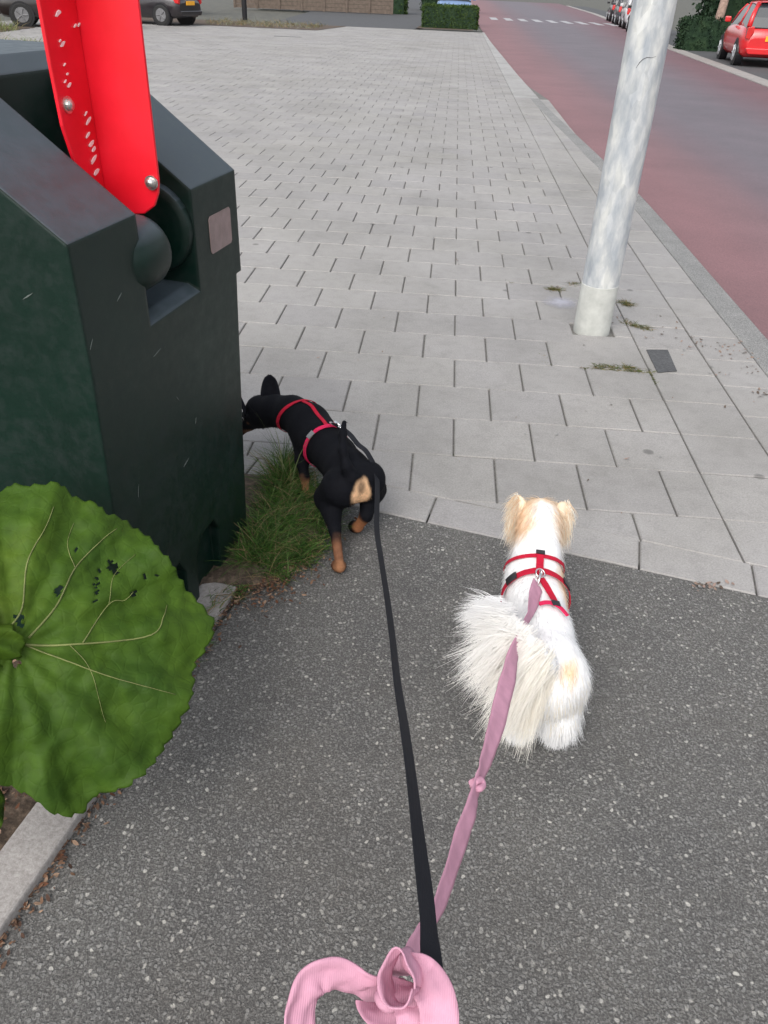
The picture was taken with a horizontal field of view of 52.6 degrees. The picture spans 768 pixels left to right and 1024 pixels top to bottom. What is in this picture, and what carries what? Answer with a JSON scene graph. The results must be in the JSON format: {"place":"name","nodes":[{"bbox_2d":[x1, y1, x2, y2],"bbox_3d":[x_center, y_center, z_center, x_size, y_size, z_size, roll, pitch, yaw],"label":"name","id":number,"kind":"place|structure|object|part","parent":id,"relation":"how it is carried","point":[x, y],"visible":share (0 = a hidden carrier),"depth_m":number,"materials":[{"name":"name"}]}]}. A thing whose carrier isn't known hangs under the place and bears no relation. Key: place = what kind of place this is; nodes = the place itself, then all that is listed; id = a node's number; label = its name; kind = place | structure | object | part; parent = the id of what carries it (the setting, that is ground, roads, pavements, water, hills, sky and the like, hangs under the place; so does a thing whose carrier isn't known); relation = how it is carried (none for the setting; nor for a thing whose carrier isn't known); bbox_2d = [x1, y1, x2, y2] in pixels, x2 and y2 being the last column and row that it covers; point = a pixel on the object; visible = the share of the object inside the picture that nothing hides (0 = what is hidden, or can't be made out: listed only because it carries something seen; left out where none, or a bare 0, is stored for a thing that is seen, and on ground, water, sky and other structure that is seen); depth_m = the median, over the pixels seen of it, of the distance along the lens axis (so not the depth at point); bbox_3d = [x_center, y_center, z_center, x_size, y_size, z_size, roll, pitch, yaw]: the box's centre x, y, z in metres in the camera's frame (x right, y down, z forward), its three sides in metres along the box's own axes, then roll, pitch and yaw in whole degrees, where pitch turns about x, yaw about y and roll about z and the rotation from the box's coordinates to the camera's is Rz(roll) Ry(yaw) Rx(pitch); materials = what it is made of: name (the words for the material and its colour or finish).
{"place":"outdoors","nodes":[
{"label":"outdoors","id":0,"kind":"place"},
{"bbox_2d":[0,26,33,31],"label":"verge soil","id":1,"kind":"structure","parent":0,"point":[15,28],"depth_m":22.33,"materials":[{"name":"brown soil"}]},
{"bbox_2d":[0,16,42,41],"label":"verge grass","id":2,"kind":"structure","parent":0,"point":[5,26],"depth_m":21.31,"materials":[{"name":"green plant"}]},
{"bbox_2d":[141,17,344,29],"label":"verge soil","id":3,"kind":"structure","parent":0,"point":[175,21],"depth_m":28.68,"materials":[{"name":"brown soil"}]},
{"bbox_2d":[203,16,325,28],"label":"square edge weeds","id":4,"kind":"object","parent":3,"relation":"on","point":[257,24],"visible":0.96,"depth_m":28.69,"materials":[{"name":"green plant"}]},
{"bbox_2d":[274,0,422,28],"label":"driveway","id":5,"kind":"structure","parent":0,"point":[411,19],"depth_m":37.45,"materials":[{"name":"concrete"}]},
{"bbox_2d":[233,0,392,14],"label":"timber wall","id":6,"kind":"structure","parent":5,"relation":"on","point":[364,6],"depth_m":44.56,"materials":[{"name":"brown wood"}]},
{"bbox_2d":[263,0,408,14],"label":"hedge","id":7,"kind":"object","parent":5,"relation":"on","point":[400,6],"visible":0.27,"depth_m":45.68,"materials":[{"name":"green plant"}]},
{"bbox_2d":[419,0,437,10],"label":"hedge","id":8,"kind":"object","parent":5,"relation":"on","point":[429,1],"visible":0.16,"depth_m":53.72,"materials":[{"name":"green plant"}]},
{"bbox_2d":[417,26,471,30],"bbox_3d":[2.649,-20.013,32.186,2.500,0.001,2.300,4,34,3],"label":"hedge bed","id":9,"kind":"object","parent":5,"relation":"on","point":[444,28],"visible":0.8,"depth_m":31.72,"materials":[{"name":"grey concrete"}]},
{"bbox_2d":[419,2,479,30],"bbox_3d":[2.732,-20.557,32.233,2.486,0.950,1.265,4,34,3],"label":"hedge","id":10,"kind":"object","parent":9,"relation":"on","point":[449,16],"visible":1,"depth_m":31.86,"materials":[{"name":"green plant"}]},
{"bbox_2d":[437,0,475,4],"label":"parked car","id":11,"kind":"object","parent":5,"relation":"on","point":[460,2],"visible":0.09,"depth_m":35.43,"materials":[{"name":"paint"}]},
{"bbox_2d":[0,0,703,590],"bbox_3d":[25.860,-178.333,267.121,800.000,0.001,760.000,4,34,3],"label":"ground","id":12,"kind":"structure","parent":0,"point":[220,8],"depth_m":47.36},
{"bbox_2d":[0,582,235,936],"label":"path edging","id":13,"kind":"object","parent":12,"relation":"on","point":[34,844],"visible":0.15,"depth_m":1.51,"materials":[{"name":"concrete"}]},
{"bbox_2d":[0,474,323,850],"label":"soil bed","id":14,"kind":"object","parent":12,"relation":"on","point":[12,823],"visible":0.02,"depth_m":2.21,"materials":[{"name":"brown soil"}]},
{"bbox_2d":[0,481,214,827],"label":"leaf plant","id":15,"kind":"object","parent":14,"relation":"on","point":[95,697],"visible":1,"depth_m":1.36,"materials":[{"name":"green plant"}]},
{"bbox_2d":[0,0,245,627],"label":"recycling container","id":16,"kind":"object","parent":14,"relation":"on","point":[120,374],"visible":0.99,"depth_m":1.52,"materials":[{"name":"green plastic"}]},
{"bbox_2d":[192,555,263,671],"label":"edge grass","id":17,"kind":"structure","parent":14,"relation":"on","point":[236,594],"depth_m":2.14,"materials":[{"name":"green plant"}]},
{"bbox_2d":[209,430,356,589],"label":"grass","id":18,"kind":"structure","parent":14,"relation":"on","point":[301,551],"depth_m":2.39,"materials":[{"name":"green plant"}]},
{"bbox_2d":[255,411,311,478],"bbox_3d":[-0.340,-0.202,2.504,0.180,0.365,0.150,-15,38,-24],"label":"tall grass stem","id":19,"kind":"object","parent":14,"relation":"on","point":[281,460],"visible":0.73,"depth_m":2.57,"materials":[{"name":"green plant"}]},
{"bbox_2d":[572,6,767,79],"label":"parking strip","id":20,"kind":"object","parent":12,"relation":"on","point":[758,67],"visible":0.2,"depth_m":22.98,"materials":[{"name":"concrete"}]},
{"bbox_2d":[606,0,618,21],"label":"parked car","id":21,"kind":"object","parent":20,"relation":"on","point":[611,9],"visible":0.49,"depth_m":50.39,"materials":[{"name":"paint"}]},
{"bbox_2d":[611,0,627,24],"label":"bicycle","id":22,"kind":"object","parent":20,"relation":"on","point":[618,10],"visible":0.41,"depth_m":45.41,"materials":[{"name":"paint"}]},
{"bbox_2d":[618,0,632,28],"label":"parked car","id":23,"kind":"object","parent":20,"relation":"on","point":[624,14],"visible":0.38,"depth_m":40.78,"materials":[{"name":"paint"}]},
{"bbox_2d":[626,5,631,30],"bbox_3d":[12.550,-23.540,36.833,1.980,1.542,3.807,8,34,7],"label":"parked car","id":24,"kind":"object","parent":20,"relation":"on","point":[629,6],"visible":0.12,"depth_m":37.87,"materials":[{"name":"paint"}]},
{"bbox_2d":[673,13,734,51],"bbox_3d":[12.061,-16.105,26.216,4.286,1.116,1.307,4,34,3],"label":"hedge","id":25,"kind":"object","parent":20,"relation":"on","point":[701,33],"visible":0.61,"depth_m":25.95,"materials":[{"name":"green plant"}]},
{"bbox_2d":[715,0,728,20],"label":"tree","id":26,"kind":"object","parent":20,"relation":"on","point":[722,8],"visible":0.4,"depth_m":25.80,"materials":[{"name":"beige plant"}]},
{"bbox_2d":[716,0,767,65],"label":"parked car","id":27,"kind":"object","parent":20,"relation":"on","point":[745,34],"visible":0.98,"depth_m":20.58,"materials":[{"name":"paint"}]},
{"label":"windows","id":28,"kind":"part","parent":27,"relation":"part of","materials":[{"name":"grey glass"}]},
{"bbox_2d":[692,0,757,18],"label":"hedge","id":29,"kind":"object","parent":12,"relation":"on","point":[733,9],"visible":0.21,"depth_m":29.39,"materials":[{"name":"green plant"}]},
{"bbox_2d":[0,506,767,1023],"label":"path","id":30,"kind":"structure","parent":0,"point":[244,854],"depth_m":1.61,"materials":[{"name":"grey asphalt"}]},
{"bbox_2d":[0,517,356,968],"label":"leaf litter","id":31,"kind":"object","parent":30,"relation":"on","point":[58,857],"visible":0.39,"depth_m":1.62,"materials":[{"name":"brown plant"}]},
{"bbox_2d":[241,374,386,572],"bbox_3d":[-0.217,-0.205,2.525,0.286,0.372,0.850,-16,38,-25],"label":"dog","id":32,"kind":"object","parent":30,"relation":"on","point":[340,461],"visible":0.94,"depth_m":2.42},
{"bbox_2d":[331,421,442,967],"bbox_3d":[-0.001,0.115,1.651,0.133,0.425,1.864,-2,34,-6],"label":"leash","id":33,"kind":"object","parent":32,"relation":"attached to","point":[429,943],"visible":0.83,"depth_m":1.04,"materials":[{"name":"black fabric"}]},
{"bbox_2d":[439,492,593,762],"bbox_3d":[0.309,0.266,1.867,0.369,0.405,0.816,4,34,3],"label":"dog","id":34,"kind":"object","parent":30,"relation":"on","point":[552,691],"visible":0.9,"depth_m":1.68},
{"bbox_2d":[284,569,542,1023],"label":"leash","id":35,"kind":"object","parent":34,"relation":"attached to","point":[386,995],"visible":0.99,"depth_m":0.76,"materials":[{"name":"pink fabric"}]},
{"bbox_2d":[0,19,767,597],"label":"pavement","id":36,"kind":"structure","parent":0,"point":[254,107],"depth_m":4.24,"materials":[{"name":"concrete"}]},
{"bbox_2d":[0,0,38,26],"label":"parked car","id":37,"kind":"object","parent":36,"relation":"on","point":[24,12],"visible":0.38,"depth_m":22.88,"materials":[{"name":"paint"}]},
{"bbox_2d":[140,0,201,25],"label":"parked car","id":38,"kind":"object","parent":36,"relation":"on","point":[167,12],"visible":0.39,"depth_m":26.24,"materials":[{"name":"paint"}]},
{"bbox_2d":[241,0,247,21],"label":"bollard","id":39,"kind":"object","parent":36,"relation":"on","point":[244,8],"visible":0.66,"depth_m":30.84,"materials":[{"name":"black plastic"}]},
{"bbox_2d":[317,259,767,590],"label":"fallen bits","id":40,"kind":"object","parent":36,"relation":"on","point":[699,583],"visible":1,"depth_m":3.04,"materials":[{"name":"brown plant"}]},
{"bbox_2d":[453,280,659,459],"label":"weeds","id":41,"kind":"object","parent":36,"relation":"on","point":[614,367],"visible":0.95,"depth_m":3.63,"materials":[{"name":"green plant"}]},
{"bbox_2d":[552,299,569,304],"bbox_3d":[0.985,-1.165,4.323,0.400,0.001,0.400,4,34,3],"label":"paint stain","id":42,"kind":"object","parent":36,"relation":"on","point":[561,302],"visible":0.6,"depth_m":4.32,"materials":[{"name":"grey paint"}]},
{"bbox_2d":[573,0,676,336],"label":"lamp post","id":43,"kind":"object","parent":36,"relation":"on","point":[645,48],"visible":0.9,"depth_m":3.48,"materials":[{"name":"metal"}]},
{"bbox_2d":[646,350,676,372],"bbox_3d":[1.321,-0.717,3.687,0.109,0.003,0.288,4,34,3],"label":"asphalt patch","id":44,"kind":"object","parent":36,"relation":"on","point":[662,360],"visible":1,"depth_m":3.68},
{"bbox_2d":[471,0,767,339],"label":"road","id":45,"kind":"structure","parent":0,"point":[703,190],"depth_m":10.96,"materials":[{"name":"red asphalt"}]},
{"bbox_2d":[489,17,617,25],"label":"road marking","id":46,"kind":"object","parent":45,"relation":"on","point":[509,19],"visible":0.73,"depth_m":46.47,"materials":[{"name":"white paint"}]},
{"bbox_2d":[531,98,767,376],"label":"kerb","id":47,"kind":"structure","parent":45,"relation":"on","point":[736,319],"depth_m":4.86,"materials":[{"name":"grey concrete"}]},
{"bbox_2d":[568,6,767,86],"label":"road edge","id":48,"kind":"object","parent":45,"relation":"on","point":[747,76],"visible":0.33,"depth_m":20.70,"materials":[{"name":"concrete"}]}
]}

